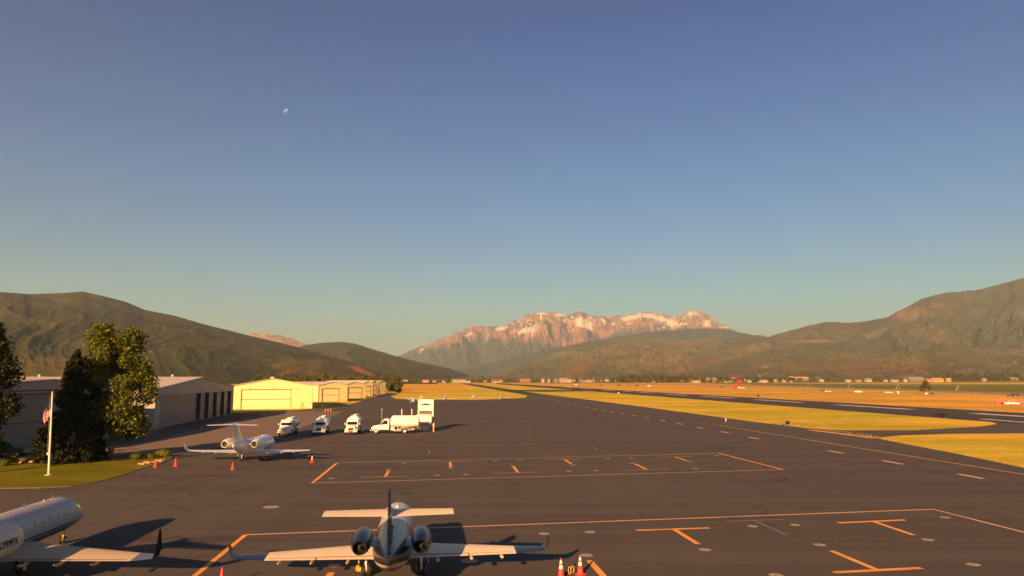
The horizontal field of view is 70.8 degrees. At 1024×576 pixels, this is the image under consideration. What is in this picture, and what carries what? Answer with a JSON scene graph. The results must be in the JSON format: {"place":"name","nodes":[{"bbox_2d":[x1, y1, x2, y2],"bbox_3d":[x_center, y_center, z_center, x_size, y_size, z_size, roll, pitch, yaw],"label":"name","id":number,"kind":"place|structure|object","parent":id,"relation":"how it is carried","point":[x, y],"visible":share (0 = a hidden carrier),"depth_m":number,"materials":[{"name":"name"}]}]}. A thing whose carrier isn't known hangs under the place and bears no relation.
{"place":"outdoors","nodes":[
{"label":"outdoors","id":0,"kind":"place"},
{"bbox_2d":[0,456,170,487],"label":"lawn","id":1,"kind":"structure","parent":0,"point":[18,475],"depth_m":77.37,"materials":[{"name":"plant"}]},
{"bbox_2d":[0,421,6,458],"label":"spruce tree","id":2,"kind":"object","parent":1,"relation":"on","point":[2,448],"visible":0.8,"depth_m":84.81,"materials":[{"name":"green plant"}]},
{"bbox_2d":[0,458,11,465],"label":"shrub","id":3,"kind":"object","parent":1,"relation":"on","point":[5,462],"visible":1,"depth_m":82.38,"materials":[{"name":"green plant"}]},
{"bbox_2d":[4,454,18,462],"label":"shrub","id":4,"kind":"object","parent":1,"relation":"on","point":[13,458],"visible":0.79,"depth_m":85.59,"materials":[{"name":"green plant"}]},
{"bbox_2d":[0,318,25,426],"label":"broad tree","id":5,"kind":"object","parent":1,"relation":"on","point":[8,366],"visible":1,"depth_m":76.16,"materials":[{"name":"green plant"}]},
{"bbox_2d":[19,410,64,463],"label":"spruce tree","id":6,"kind":"object","parent":1,"relation":"on","point":[40,437],"visible":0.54,"depth_m":85.33,"materials":[{"name":"green plant"}]},
{"bbox_2d":[44,391,53,475],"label":"flagpole","id":7,"kind":"object","parent":1,"relation":"on","point":[49,452],"visible":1,"depth_m":74.83,"materials":[{"name":"metal"}]},
{"bbox_2d":[43,403,50,423],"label":"flag","id":8,"kind":"object","parent":7,"relation":"hanging from","point":[46,415],"visible":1,"depth_m":75.20,"materials":[{"name":"fabric"}]},
{"bbox_2d":[31,348,105,464],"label":"spruce tree","id":9,"kind":"object","parent":1,"relation":"on","point":[75,422],"visible":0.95,"depth_m":86.38,"materials":[{"name":"green plant"}]},
{"bbox_2d":[82,375,107,460],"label":"spruce tree","id":10,"kind":"object","parent":1,"relation":"on","point":[98,393],"visible":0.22,"depth_m":89.80,"materials":[{"name":"green plant"}]},
{"bbox_2d":[82,319,159,458],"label":"cottonwood tree","id":11,"kind":"object","parent":1,"relation":"on","point":[131,377],"visible":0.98,"depth_m":89.81,"materials":[{"name":"green plant"}]},
{"bbox_2d":[129,453,142,459],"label":"shrub","id":12,"kind":"object","parent":1,"relation":"on","point":[137,456],"visible":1,"depth_m":88.91,"materials":[{"name":"green plant"}]},
{"bbox_2d":[145,453,156,457],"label":"shrub","id":13,"kind":"object","parent":1,"relation":"on","point":[151,455],"visible":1,"depth_m":90.15,"materials":[{"name":"green plant"}]},
{"bbox_2d":[154,449,171,456],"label":"shrub","id":14,"kind":"object","parent":1,"relation":"on","point":[162,453],"visible":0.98,"depth_m":91.83,"materials":[{"name":"green plant"}]},
{"bbox_2d":[1,411,343,459],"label":"old asphalt","id":15,"kind":"structure","parent":0,"point":[212,437],"depth_m":127.52,"materials":[{"name":"grey asphalt"}]},
{"bbox_2d":[0,442,30,456],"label":"car","id":16,"kind":"object","parent":15,"relation":"on","point":[16,449],"visible":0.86,"depth_m":92.39,"materials":[{"name":"grey paint"}]},
{"bbox_2d":[0,292,436,383],"bbox_3d":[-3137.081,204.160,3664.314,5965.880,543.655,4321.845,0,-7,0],"label":"hill","id":17,"kind":"structure","parent":0,"point":[45,331],"depth_m":2786.89,"materials":[{"name":"green plant"}]},
{"bbox_2d":[249,332,308,346],"bbox_3d":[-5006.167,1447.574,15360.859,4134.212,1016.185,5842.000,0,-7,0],"label":"mountain","id":18,"kind":"structure","parent":0,"point":[281,339],"depth_m":14824.79,"materials":[{"name":"stone"}]},
{"bbox_2d":[271,359,380,379],"bbox_3d":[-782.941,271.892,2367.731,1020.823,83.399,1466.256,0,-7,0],"label":"foothill","id":19,"kind":"structure","parent":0,"point":[308,367],"depth_m":2127.20,"materials":[{"name":"plant"}]},
{"bbox_2d":[299,342,469,378],"bbox_3d":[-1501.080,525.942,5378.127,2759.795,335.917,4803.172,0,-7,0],"label":"hill","id":20,"kind":"structure","parent":0,"point":[372,359],"depth_m":4776.68,"materials":[{"name":"plant"}]},
{"bbox_2d":[400,383,476,393],"bbox_3d":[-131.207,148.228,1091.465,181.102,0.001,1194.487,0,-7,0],"label":"dry field","id":21,"kind":"structure","parent":0,"point":[416,388],"depth_m":865.36,"materials":[{"name":"plant"}]},
{"bbox_2d":[0,0,1023,355],"label":"sky","id":22,"kind":"structure","parent":0,"point":[393,177],"materials":[{"name":"blue"}]},
{"bbox_2d":[398,310,765,368],"bbox_3d":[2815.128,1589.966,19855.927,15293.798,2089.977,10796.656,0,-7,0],"label":"mountain","id":23,"kind":"structure","parent":0,"point":[526,334],"depth_m":18472.33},
{"bbox_2d":[149,376,1023,467],"bbox_3d":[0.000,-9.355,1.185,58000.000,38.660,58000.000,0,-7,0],"label":"ground","id":24,"kind":"structure","parent":0,"point":[1002,447],"depth_m":215.77,"materials":[{"name":"yellow plant"}]},
{"bbox_2d":[252,374,260,380],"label":"broad tree","id":25,"kind":"object","parent":24,"relation":"on","point":[258,377],"visible":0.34,"depth_m":555.12,"materials":[{"name":"green plant"}]},
{"bbox_2d":[296,376,304,381],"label":"broad tree","id":26,"kind":"object","parent":24,"relation":"on","point":[299,378],"visible":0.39,"depth_m":517.74,"materials":[{"name":"green plant"}]},
{"bbox_2d":[303,374,310,381],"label":"broad tree","id":27,"kind":"object","parent":24,"relation":"on","point":[306,378],"visible":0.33,"depth_m":537.60,"materials":[{"name":"green plant"}]},
{"bbox_2d":[310,374,320,381],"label":"broad tree","id":28,"kind":"object","parent":24,"relation":"on","point":[314,378],"visible":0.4,"depth_m":525.40,"materials":[{"name":"green plant"}]},
{"bbox_2d":[313,370,331,381],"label":"broad tree","id":29,"kind":"object","parent":24,"relation":"on","point":[325,376],"visible":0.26,"depth_m":476.13,"materials":[{"name":"green plant"}]},
{"bbox_2d":[298,382,347,401],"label":"hangar","id":30,"kind":"structure","parent":24,"relation":"on","point":[330,392],"depth_m":320.25,"materials":[{"name":"beige metal"}]},
{"bbox_2d":[322,389,338,401],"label":"door","id":31,"kind":"structure","parent":30,"relation":"in","point":[328,395],"depth_m":319.59,"materials":[{"name":"metal"}]},
{"bbox_2d":[326,381,373,396],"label":"hangar","id":32,"kind":"structure","parent":24,"relation":"on","point":[369,389],"depth_m":413.47,"materials":[{"name":"beige metal"}]},
{"bbox_2d":[366,386,370,396],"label":"door","id":33,"kind":"structure","parent":32,"relation":"in","point":[367,387],"depth_m":412.22,"materials":[{"name":"metal"}]},
{"bbox_2d":[338,382,366,398],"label":"hangar","id":34,"kind":"structure","parent":24,"relation":"on","point":[356,389],"depth_m":377.27,"materials":[{"name":"beige metal"}]},
{"bbox_2d":[348,387,361,397],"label":"door","id":35,"kind":"structure","parent":34,"relation":"in","point":[356,392],"depth_m":376.39,"materials":[{"name":"metal"}]},
{"bbox_2d":[332,380,378,394],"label":"hangar","id":36,"kind":"structure","parent":24,"relation":"on","point":[375,388],"depth_m":445.49,"materials":[{"name":"beige metal"}]},
{"bbox_2d":[360,372,368,379],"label":"broad tree","id":37,"kind":"object","parent":24,"relation":"on","point":[364,375],"visible":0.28,"depth_m":539.24,"materials":[{"name":"green plant"}]},
{"bbox_2d":[377,381,385,393],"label":"hangar","id":38,"kind":"structure","parent":24,"relation":"on","point":[381,387],"depth_m":492.10,"materials":[{"name":"beige metal"}]},
{"bbox_2d":[378,373,390,388],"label":"broad tree","id":39,"kind":"object","parent":24,"relation":"on","point":[385,379],"visible":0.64,"depth_m":567.70,"materials":[{"name":"green plant"}]},
{"bbox_2d":[388,376,394,391],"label":"broad tree","id":40,"kind":"object","parent":24,"relation":"on","point":[392,386],"visible":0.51,"depth_m":583.49,"materials":[{"name":"green plant"}]},
{"bbox_2d":[392,374,401,392],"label":"broad tree","id":41,"kind":"object","parent":24,"relation":"on","point":[396,380],"visible":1,"depth_m":515.28,"materials":[{"name":"green plant"}]},
{"bbox_2d":[452,378,467,382],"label":"house","id":42,"kind":"structure","parent":24,"relation":"on","point":[458,380],"depth_m":2025.31,"materials":[{"name":"beige"}]},
{"bbox_2d":[460,383,538,394],"bbox_3d":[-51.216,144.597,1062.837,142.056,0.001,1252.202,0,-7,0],"label":"taxiway","id":43,"kind":"structure","parent":24,"relation":"on","point":[511,391],"depth_m":697.04,"materials":[{"name":"asphalt"}]},
{"bbox_2d":[0,393,1023,575],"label":"apron","id":44,"kind":"object","parent":24,"relation":"on","point":[200,510],"visible":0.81,"depth_m":60.71,"materials":[{"name":"grey asphalt"}]},
{"bbox_2d":[0,379,127,454],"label":"hangar","id":45,"kind":"structure","parent":44,"relation":"on","point":[24,425],"depth_m":101.40,"materials":[{"name":"grey metal"}]},
{"bbox_2d":[0,392,108,448],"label":"door","id":46,"kind":"structure","parent":45,"relation":"in","point":[35,404],"depth_m":100.98,"materials":[{"name":"metal"}]},
{"bbox_2d":[0,494,161,574],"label":"business jet","id":47,"kind":"object","parent":44,"relation":"on","point":[24,530],"visible":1,"depth_m":36.98,"materials":[{"name":"grey paint"}]},
{"bbox_2d":[0,456,172,488],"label":"kerb","id":48,"kind":"structure","parent":44,"relation":"on","point":[91,482],"depth_m":69.59,"materials":[{"name":"concrete"}]},
{"bbox_2d":[22,374,234,428],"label":"hangar","id":49,"kind":"structure","parent":44,"relation":"on","point":[184,400],"depth_m":169.29,"materials":[{"name":"grey metal"}]},
{"bbox_2d":[160,391,227,426],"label":"door","id":50,"kind":"structure","parent":49,"relation":"in","point":[178,408],"depth_m":167.23,"materials":[{"name":"metal"}]},
{"bbox_2d":[192,535,246,575],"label":"box line","id":51,"kind":"object","parent":44,"relation":"on","point":[208,564],"visible":1,"depth_m":40.27,"materials":[{"name":"orange paint"}]},
{"bbox_2d":[183,422,313,460],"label":"business jet","id":52,"kind":"object","parent":44,"relation":"on","point":[239,444],"visible":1,"depth_m":84.89,"materials":[{"name":"metal"}]},
{"bbox_2d":[233,377,313,409],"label":"hangar","id":53,"kind":"structure","parent":44,"relation":"on","point":[272,393],"depth_m":242.30,"materials":[{"name":"beige metal"}]},
{"bbox_2d":[241,390,290,408],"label":"door","id":54,"kind":"structure","parent":53,"relation":"in","point":[285,395],"depth_m":241.36,"materials":[{"name":"metal"}]},
{"bbox_2d":[277,417,299,434],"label":"fuel truck","id":55,"kind":"object","parent":44,"relation":"on","point":[288,424],"visible":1,"depth_m":129.12,"materials":[{"name":"grey paint"}]},
{"bbox_2d":[269,411,336,411],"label":"concrete strip","id":56,"kind":"object","parent":44,"relation":"on","point":[301,411],"visible":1,"depth_m":222.18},
{"bbox_2d":[312,415,330,434],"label":"fuel truck","id":57,"kind":"object","parent":44,"relation":"on","point":[322,423],"visible":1,"depth_m":130.40,"materials":[{"name":"grey paint"}]},
{"bbox_2d":[311,463,337,482],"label":"box line","id":58,"kind":"object","parent":44,"relation":"on","point":[322,474],"visible":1,"depth_m":76.13,"materials":[{"name":"orange paint"}]},
{"bbox_2d":[328,564,340,566],"bbox_3d":[-9.494,14.837,38.493,0.720,0.004,0.720,0,-7,0],"label":"tie down pad","id":59,"kind":"object","parent":44,"relation":"on","point":[334,565],"visible":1,"depth_m":38.50,"materials":[{"name":"concrete"}]},
{"bbox_2d":[344,414,362,434],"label":"fuel truck","id":60,"kind":"object","parent":44,"relation":"on","point":[354,421],"visible":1,"depth_m":131.04,"materials":[{"name":"grey paint"}]},
{"bbox_2d":[228,487,548,575],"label":"business jet","id":61,"kind":"object","parent":44,"relation":"on","point":[397,541],"visible":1,"depth_m":34.67,"materials":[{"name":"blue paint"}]},
{"bbox_2d":[370,416,419,433],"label":"fuel truck","id":62,"kind":"object","parent":44,"relation":"on","point":[396,422],"visible":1,"depth_m":132.05,"materials":[{"name":"grey paint"}]},
{"bbox_2d":[416,414,433,430],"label":"fuel storage tank","id":63,"kind":"object","parent":44,"relation":"on","point":[425,419],"visible":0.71,"depth_m":137.96,"materials":[{"name":"metal"}]},
{"bbox_2d":[418,399,433,422],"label":"fuel sign","id":64,"kind":"object","parent":44,"relation":"on","point":[425,404],"visible":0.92,"depth_m":142.53,"materials":[{"name":"beige metal"}]},
{"bbox_2d":[460,559,477,562],"bbox_3d":[-2.341,14.965,39.509,1.000,0.004,1.000,0,-7,0],"label":"tie down pad","id":65,"kind":"object","parent":44,"relation":"on","point":[469,560],"visible":0.98,"depth_m":39.55,"materials":[{"name":"concrete"}]},
{"bbox_2d":[347,453,711,462],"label":"box line","id":66,"kind":"object","parent":44,"relation":"on","point":[512,458],"visible":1,"depth_m":90.50,"materials":[{"name":"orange paint"}]},
{"bbox_2d":[327,469,782,482],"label":"box line","id":67,"kind":"object","parent":44,"relation":"on","point":[544,476],"visible":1,"depth_m":73.75,"materials":[{"name":"orange paint"}]},
{"bbox_2d":[558,558,563,575],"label":"traffic cone","id":68,"kind":"object","parent":44,"relation":"on","point":[560,572],"visible":1,"depth_m":36.09,"materials":[{"name":"plastic"}]},
{"bbox_2d":[565,566,574,574],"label":"tow loop","id":69,"kind":"object","parent":44,"relation":"on","point":[568,573],"visible":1,"depth_m":36.78,"materials":[{"name":"metal"}]},
{"bbox_2d":[575,555,585,575],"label":"traffic cone","id":70,"kind":"object","parent":44,"relation":"on","point":[580,571],"visible":1,"depth_m":36.71,"materials":[{"name":"plastic"}]},
{"bbox_2d":[246,509,933,534],"bbox_3d":[7.611,16.386,50.676,50.237,0.001,0.260,1,-7,-10],"label":"box line","id":71,"kind":"object","parent":44,"relation":"on","point":[605,521],"visible":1,"depth_m":50.43,"materials":[{"name":"orange paint"}]},
{"bbox_2d":[586,560,606,575],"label":"tee stem","id":72,"kind":"object","parent":44,"relation":"on","point":[596,568],"visible":1,"depth_m":37.91,"materials":[{"name":"orange paint"}]},
{"bbox_2d":[637,527,709,530],"bbox_3d":[10.718,16.039,47.904,5.091,0.001,0.400,1,-7,-9],"label":"tee bar","id":73,"kind":"object","parent":44,"relation":"on","point":[673,528],"visible":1,"depth_m":47.93,"materials":[{"name":"orange paint"}]},
{"bbox_2d":[672,529,699,543],"bbox_3d":[11.007,15.760,45.736,0.360,0.001,4.477,1,-7,-6],"label":"tee stem","id":74,"kind":"object","parent":44,"relation":"on","point":[686,536],"visible":1,"depth_m":45.62,"materials":[{"name":"orange paint"}]},
{"bbox_2d":[719,453,783,469],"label":"box line","id":75,"kind":"object","parent":44,"relation":"on","point":[750,461],"visible":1,"depth_m":87.77,"materials":[{"name":"orange paint"}]},
{"bbox_2d":[769,573,782,575],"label":"tie down pad","id":76,"kind":"object","parent":44,"relation":"on","point":[773,574],"visible":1,"depth_m":36.73,"materials":[{"name":"concrete"}]},
{"bbox_2d":[812,430,873,437],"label":"hold line","id":77,"kind":"object","parent":44,"relation":"on","point":[843,434],"visible":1,"depth_m":129.77,"materials":[{"name":"yellow paint"}]},
{"bbox_2d":[830,551,879,569],"bbox_3d":[18.829,15.000,39.736,0.360,0.001,4.274,1,-7,-7],"label":"tee stem","id":78,"kind":"object","parent":44,"relation":"on","point":[855,560],"visible":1,"depth_m":39.58,"materials":[{"name":"orange paint"}]},
{"bbox_2d":[837,519,904,522],"bbox_3d":[25.241,16.369,50.510,5.338,0.001,0.400,1,-7,-11],"label":"tee bar","id":79,"kind":"object","parent":44,"relation":"on","point":[870,521],"visible":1,"depth_m":50.45,"materials":[{"name":"orange paint"}]},
{"bbox_2d":[831,567,922,572],"bbox_3d":[19.111,14.735,37.611,5.156,0.001,0.400,1,-7,-10],"label":"tee bar","id":80,"kind":"object","parent":44,"relation":"on","point":[871,570],"visible":1,"depth_m":37.53,"materials":[{"name":"orange paint"}]},
{"bbox_2d":[871,521,914,534],"bbox_3d":[25.515,16.080,48.258,0.360,0.001,4.448,1,-7,-4],"label":"tee stem","id":81,"kind":"object","parent":44,"relation":"on","point":[893,528],"visible":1,"depth_m":48.07,"materials":[{"name":"orange paint"}]},
{"bbox_2d":[793,437,1019,473],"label":"taxi line","id":82,"kind":"object","parent":44,"relation":"on","point":[913,456],"visible":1,"depth_m":91.69,"materials":[{"name":"yellow paint"}]},
{"bbox_2d":[965,563,980,565],"bbox_3d":[24.804,14.865,38.714,0.720,0.004,0.720,0,-7,0],"label":"tie down pad","id":83,"kind":"object","parent":44,"relation":"on","point":[972,564],"visible":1,"depth_m":38.71,"materials":[{"name":"concrete"}]},
{"bbox_2d":[934,509,1023,531],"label":"box line","id":84,"kind":"object","parent":44,"relation":"on","point":[980,521],"visible":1,"depth_m":50.45,"materials":[{"name":"orange paint"}]},
{"bbox_2d":[520,379,530,381],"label":"house","id":85,"kind":"structure","parent":24,"relation":"on","point":[525,380],"depth_m":2076.90,"materials":[{"name":"beige glass"}]},
{"bbox_2d":[514,390,579,391],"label":"crossing taxiway","id":86,"kind":"structure","parent":24,"relation":"on","point":[549,390],"depth_m":635.35,"materials":[{"name":"asphalt"}]},
{"bbox_2d":[558,377,567,381],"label":"house","id":87,"kind":"structure","parent":24,"relation":"on","point":[562,379],"depth_m":2054.47,"materials":[{"name":"beige glass"}]},
{"bbox_2d":[625,374,633,382],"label":"broad tree","id":88,"kind":"object","parent":24,"relation":"on","point":[630,376],"visible":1,"depth_m":1918.70,"materials":[{"name":"green plant"}]},
{"bbox_2d":[641,374,648,382],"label":"broad tree","id":89,"kind":"object","parent":24,"relation":"on","point":[643,377],"visible":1,"depth_m":1946.25,"materials":[{"name":"green plant"}]},
{"bbox_2d":[663,375,670,382],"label":"broad tree","id":90,"kind":"object","parent":24,"relation":"on","point":[667,377],"visible":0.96,"depth_m":1991.63,"materials":[{"name":"green plant"}]},
{"bbox_2d":[684,374,692,381],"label":"broad tree","id":91,"kind":"object","parent":24,"relation":"on","point":[688,379],"visible":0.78,"depth_m":2037.63,"materials":[{"name":"green plant"}]},
{"bbox_2d":[496,383,1023,423],"bbox_3d":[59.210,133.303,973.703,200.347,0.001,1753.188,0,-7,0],"label":"runway","id":92,"kind":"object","parent":24,"relation":"on","point":[960,414],"visible":0.8,"depth_m":262.87,"materials":[{"name":"asphalt"}]},
{"bbox_2d":[844,405,903,408],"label":"runway stripe","id":93,"kind":"object","parent":92,"relation":"on","point":[875,407],"visible":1,"depth_m":253.48,"materials":[{"name":"white paint"}]},
{"bbox_2d":[935,413,946,417],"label":"airfield sign","id":94,"kind":"object","parent":92,"relation":"on","point":[941,415],"visible":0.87,"depth_m":185.05,"materials":[{"name":"brown paint"}]},
{"bbox_2d":[970,413,1023,416],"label":"runway stripe","id":95,"kind":"object","parent":92,"relation":"on","point":[996,414],"visible":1,"depth_m":203.21,"materials":[{"name":"white paint"}]},
{"bbox_2d":[795,377,808,380],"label":"house","id":96,"kind":"structure","parent":24,"relation":"on","point":[805,378],"depth_m":2470.78,"materials":[{"name":"beige glass"}]},
{"bbox_2d":[907,377,924,381],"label":"barn","id":97,"kind":"structure","parent":24,"relation":"on","point":[915,379],"depth_m":2033.47,"materials":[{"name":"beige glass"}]},
{"bbox_2d":[815,422,1023,437],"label":"connecting taxiway","id":98,"kind":"structure","parent":24,"relation":"on","point":[997,427],"depth_m":137.27,"materials":[{"name":"asphalt"}]},
{"bbox_2d":[918,380,931,391],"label":"broad tree","id":99,"kind":"object","parent":24,"relation":"on","point":[924,385],"visible":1,"depth_m":495.79,"materials":[{"name":"green plant"}]},
{"bbox_2d":[930,378,943,381],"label":"barn","id":100,"kind":"structure","parent":24,"relation":"on","point":[936,379],"depth_m":1978.36,"materials":[{"name":"beige glass"}]},
{"bbox_2d":[1003,401,1019,404],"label":"pickup","id":101,"kind":"object","parent":24,"relation":"on","point":[1011,402],"visible":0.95,"depth_m":274.54,"materials":[{"name":"beige metal"}]},
{"bbox_2d":[453,328,763,375],"bbox_3d":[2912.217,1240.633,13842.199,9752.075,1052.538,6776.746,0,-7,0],"label":"forested ridge","id":102,"kind":"structure","parent":0,"point":[680,334],"depth_m":13866.87,"materials":[{"name":"plant"}]},
{"bbox_2d":[480,337,772,376],"bbox_3d":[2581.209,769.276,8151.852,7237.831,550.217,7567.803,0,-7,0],"label":"foothill","id":103,"kind":"structure","parent":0,"point":[624,357],"depth_m":7131.16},
{"bbox_2d":[521,383,1023,412],"bbox_3d":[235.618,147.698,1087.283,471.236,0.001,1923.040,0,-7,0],"label":"golden field","id":104,"kind":"structure","parent":0,"point":[986,402],"depth_m":469.43,"materials":[{"name":"yellow plant"}]},
{"bbox_2d":[549,383,1023,394],"bbox_3d":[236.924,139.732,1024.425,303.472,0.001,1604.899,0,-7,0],"label":"road","id":105,"kind":"structure","parent":0,"point":[990,393],"depth_m":734.51,"materials":[{"name":"asphalt"}]},
{"bbox_2d":[662,347,1023,378],"bbox_3d":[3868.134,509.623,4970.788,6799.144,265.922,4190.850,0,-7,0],"label":"foothill","id":106,"kind":"structure","parent":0,"point":[812,363],"depth_m":4385.38,"materials":[{"name":"green plant"}]},
{"bbox_2d":[708,383,1023,392],"bbox_3d":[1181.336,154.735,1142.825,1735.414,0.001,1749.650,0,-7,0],"label":"green field","id":107,"kind":"structure","parent":0,"point":[988,388],"depth_m":984.11,"materials":[{"name":"plant"}]},
{"bbox_2d":[757,278,1023,350],"bbox_3d":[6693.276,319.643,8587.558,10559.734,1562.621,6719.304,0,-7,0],"label":"mountain","id":108,"kind":"structure","parent":0,"point":[991,317],"depth_m":7777.89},
{"bbox_2d":[772,383,1023,384],"bbox_3d":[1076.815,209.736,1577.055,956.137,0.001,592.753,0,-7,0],"label":"pale field","id":109,"kind":"structure","parent":0,"point":[867,383],"depth_m":1670.43,"materials":[{"name":"plant"}]},
{"bbox_2d":[997,398,1004,403],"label":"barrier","id":110,"kind":"object","parent":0,"point":[1000,400],"visible":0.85,"depth_m":289.68,"materials":[{"name":"plastic"}]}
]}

